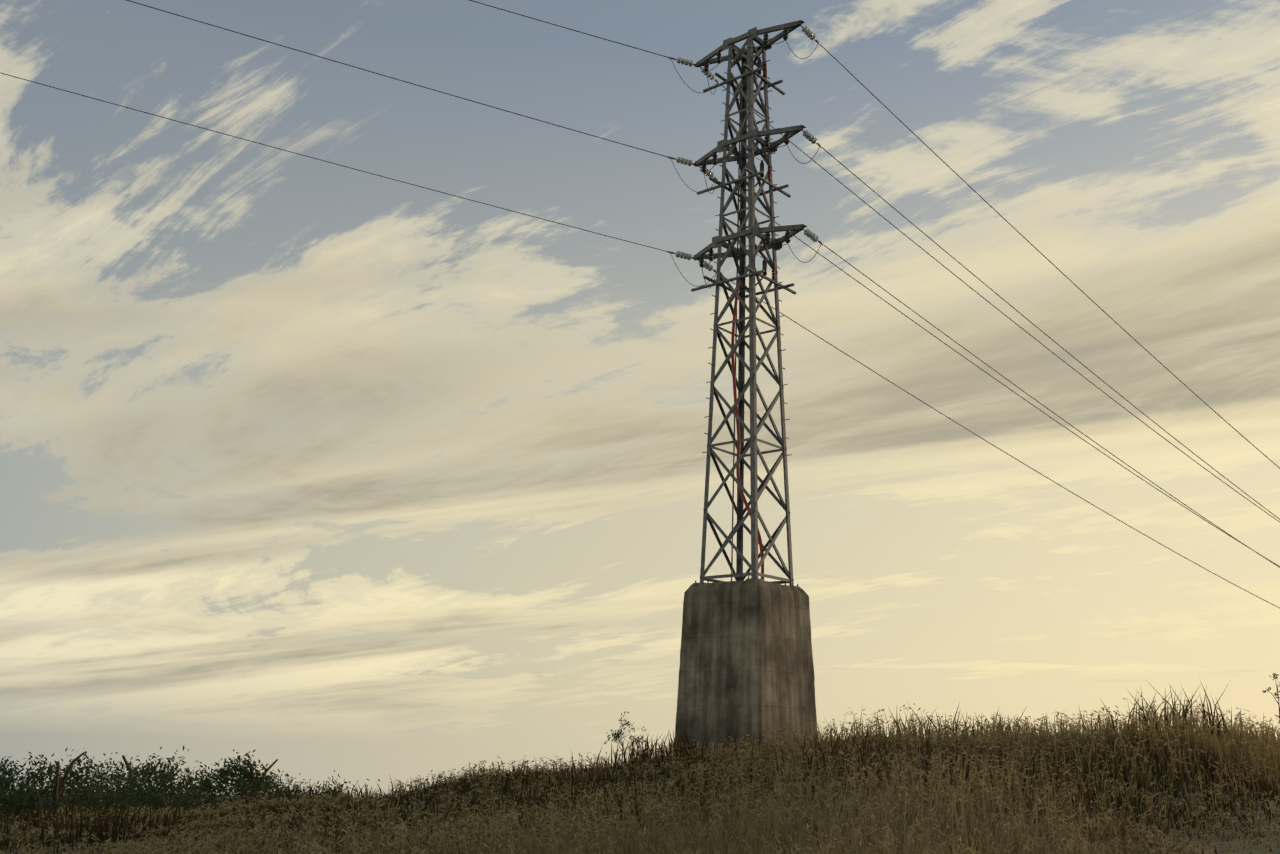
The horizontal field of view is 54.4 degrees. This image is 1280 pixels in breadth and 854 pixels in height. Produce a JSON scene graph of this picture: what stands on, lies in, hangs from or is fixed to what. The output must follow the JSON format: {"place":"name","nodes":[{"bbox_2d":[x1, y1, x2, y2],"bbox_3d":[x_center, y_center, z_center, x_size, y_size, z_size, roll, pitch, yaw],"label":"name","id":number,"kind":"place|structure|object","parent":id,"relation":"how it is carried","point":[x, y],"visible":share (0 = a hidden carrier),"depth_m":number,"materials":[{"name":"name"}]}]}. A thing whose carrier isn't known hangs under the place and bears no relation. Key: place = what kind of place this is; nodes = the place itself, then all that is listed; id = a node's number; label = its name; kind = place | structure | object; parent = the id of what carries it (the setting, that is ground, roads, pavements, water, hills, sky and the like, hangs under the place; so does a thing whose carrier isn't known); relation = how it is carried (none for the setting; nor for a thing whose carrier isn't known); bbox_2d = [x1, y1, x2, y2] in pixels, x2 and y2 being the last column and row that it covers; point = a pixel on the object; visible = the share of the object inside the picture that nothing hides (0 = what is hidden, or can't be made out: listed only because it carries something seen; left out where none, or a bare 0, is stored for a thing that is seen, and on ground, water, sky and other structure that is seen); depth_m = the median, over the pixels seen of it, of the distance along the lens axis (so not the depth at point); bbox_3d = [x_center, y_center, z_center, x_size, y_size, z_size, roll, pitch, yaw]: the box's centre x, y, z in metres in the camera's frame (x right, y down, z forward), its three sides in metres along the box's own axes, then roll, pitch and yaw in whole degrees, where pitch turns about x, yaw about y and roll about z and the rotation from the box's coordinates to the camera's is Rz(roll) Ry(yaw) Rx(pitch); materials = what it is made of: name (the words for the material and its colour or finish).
{"place":"outdoors","nodes":[
{"label":"outdoors","id":0,"kind":"place"},
{"bbox_2d":[0,0,1279,796],"label":"sky","id":1,"kind":"structure","parent":0,"point":[319,468],"materials":[{"name":"blue"}]},
{"bbox_2d":[0,678,1279,853],"bbox_3d":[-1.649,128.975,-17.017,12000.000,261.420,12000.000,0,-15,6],"label":"terrain","id":2,"kind":"structure","parent":0,"point":[1195,840],"depth_m":13.71,"materials":[{"name":"brown plant"}]},
{"bbox_2d":[0,756,35,815],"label":"bush","id":3,"kind":"object","parent":2,"relation":"on","point":[3,768],"depth_m":41.20,"materials":[{"name":"green plant"}]},
{"bbox_2d":[0,756,78,817],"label":"bush","id":4,"kind":"object","parent":2,"relation":"on","point":[14,786],"depth_m":40.10,"materials":[{"name":"green plant"}]},
{"bbox_2d":[0,752,106,822],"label":"bush","id":5,"kind":"object","parent":2,"relation":"on","point":[41,776],"depth_m":39.85,"materials":[{"name":"green plant"}]},
{"bbox_2d":[0,758,151,819],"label":"bush","id":6,"kind":"object","parent":2,"relation":"on","point":[84,787],"depth_m":39.28,"materials":[{"name":"green plant"}]},
{"bbox_2d":[2,747,161,814],"bbox_3d":[-18.452,13.525,41.277,5.644,5.616,6.065,0,-15,6],"label":"bush","id":7,"kind":"object","parent":2,"relation":"on","point":[89,766],"depth_m":41.69,"materials":[{"name":"green plant"}]},
{"bbox_2d":[63,759,135,815],"bbox_3d":[-23.526,18.383,53.871,4.721,7.736,4.568,0,-15,6],"label":"bush","id":8,"kind":"object","parent":2,"relation":"on","point":[118,776],"depth_m":54.18,"materials":[{"name":"green plant"}]},
{"bbox_2d":[79,752,167,811],"bbox_3d":[-22.290,18.205,53.795,5.934,8.054,6.531,0,-15,6],"label":"bush","id":9,"kind":"object","parent":2,"relation":"on","point":[106,775],"depth_m":54.09,"materials":[{"name":"green plant"}]},
{"bbox_2d":[108,750,196,813],"bbox_3d":[-17.143,14.242,43.402,3.500,5.786,3.819,0,-15,6],"label":"bush","id":10,"kind":"object","parent":2,"relation":"on","point":[169,784],"depth_m":43.72,"materials":[{"name":"green plant"}]},
{"bbox_2d":[78,746,240,816],"bbox_3d":[-15.242,12.707,39.526,4.988,5.074,4.963,0,-15,6],"label":"bush","id":11,"kind":"object","parent":2,"relation":"on","point":[151,793],"depth_m":39.19,"materials":[{"name":"green plant"}]},
{"bbox_2d":[151,769,228,815],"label":"bush","id":12,"kind":"object","parent":2,"relation":"on","point":[185,782],"visible":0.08,"depth_m":50.23,"materials":[{"name":"green plant"}]},
{"bbox_2d":[169,761,262,813],"bbox_3d":[-16.312,15.694,47.310,4.502,5.837,4.645,0,-15,6],"label":"bush","id":13,"kind":"object","parent":2,"relation":"on","point":[219,788],"depth_m":47.43,"materials":[{"name":"green plant"}]},
{"bbox_2d":[168,749,283,812],"bbox_3d":[-13.167,12.866,40.040,3.472,4.854,3.191,0,-15,6],"label":"bush","id":14,"kind":"object","parent":2,"relation":"on","point":[241,785],"depth_m":40.12,"materials":[{"name":"green plant"}]},
{"bbox_2d":[209,768,304,807],"bbox_3d":[-16.922,18.113,53.775,5.397,6.845,5.394,0,-15,6],"label":"bush","id":15,"kind":"object","parent":2,"relation":"on","point":[286,774],"depth_m":54.41,"materials":[{"name":"green plant"}]},
{"bbox_2d":[227,769,297,809],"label":"bush","id":16,"kind":"object","parent":2,"relation":"on","point":[288,789],"depth_m":49.83,"materials":[{"name":"green plant"}]},
{"bbox_2d":[261,776,330,799],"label":"bush","id":17,"kind":"object","parent":2,"relation":"on","point":[298,786],"depth_m":56.89,"materials":[{"name":"green plant"}]},
{"bbox_2d":[312,780,344,798],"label":"bush","id":18,"kind":"object","parent":2,"relation":"on","point":[335,787],"depth_m":56.57,"materials":[{"name":"green plant"}]},
{"bbox_2d":[317,770,379,797],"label":"bush","id":19,"kind":"object","parent":2,"relation":"on","point":[333,782],"visible":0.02,"depth_m":53.48,"materials":[{"name":"green plant"}]},
{"bbox_2d":[604,711,645,760],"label":"plant","id":20,"kind":"object","parent":2,"relation":"on","point":[615,735],"depth_m":22.83,"materials":[{"name":"green plant"}]},
{"bbox_2d":[675,579,816,753],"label":"concrete plinth","id":21,"kind":"structure","parent":2,"relation":"on","point":[746,662],"depth_m":22.75,"materials":[{"name":"grey concrete"}]},
{"bbox_2d":[691,20,806,587],"bbox_3d":[2.172,-2.616,25.249,2.404,11.793,2.037,0,-15,6],"label":"pylon lattice","id":22,"kind":"object","parent":21,"relation":"on","point":[748,73],"visible":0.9,"depth_m":25.15,"materials":[{"name":"metal"}]},
{"bbox_2d":[1,0,1279,607],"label":"conductors","id":23,"kind":"object","parent":22,"relation":"attached to","point":[847,274],"visible":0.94,"depth_m":31.06,"materials":[{"name":"grey"}]},
{"bbox_2d":[699,27,790,580],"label":"post insulators","id":24,"kind":"object","parent":22,"relation":"attached to","point":[766,144],"visible":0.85,"depth_m":25.67,"materials":[{"name":"grey"}]},
{"bbox_2d":[668,26,823,272],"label":"insulator fittings","id":25,"kind":"object","parent":22,"relation":"attached to","point":[818,144],"visible":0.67,"depth_m":26.41,"materials":[{"name":"grey metal"}]},
{"bbox_2d":[675,26,818,270],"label":"insulator discs","id":26,"kind":"object","parent":25,"relation":"attached to","point":[684,161],"visible":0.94,"depth_m":26.21,"materials":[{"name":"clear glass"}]},
{"bbox_2d":[731,279,764,578],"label":"cable risers","id":27,"kind":"object","parent":22,"relation":"attached to","point":[738,427],"visible":0.85,"depth_m":24.69,"materials":[{"name":"red"}]},
{"bbox_2d":[763,62,775,279],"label":"surge arresters","id":28,"kind":"object","parent":22,"relation":"attached to","point":[773,274],"visible":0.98,"depth_m":25.76,"materials":[{"name":"red"}]},
{"bbox_2d":[1262,673,1279,719],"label":"plant","id":29,"kind":"object","parent":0,"point":[1273,674],"depth_m":18.49,"materials":[{"name":"green plant"}]}
]}

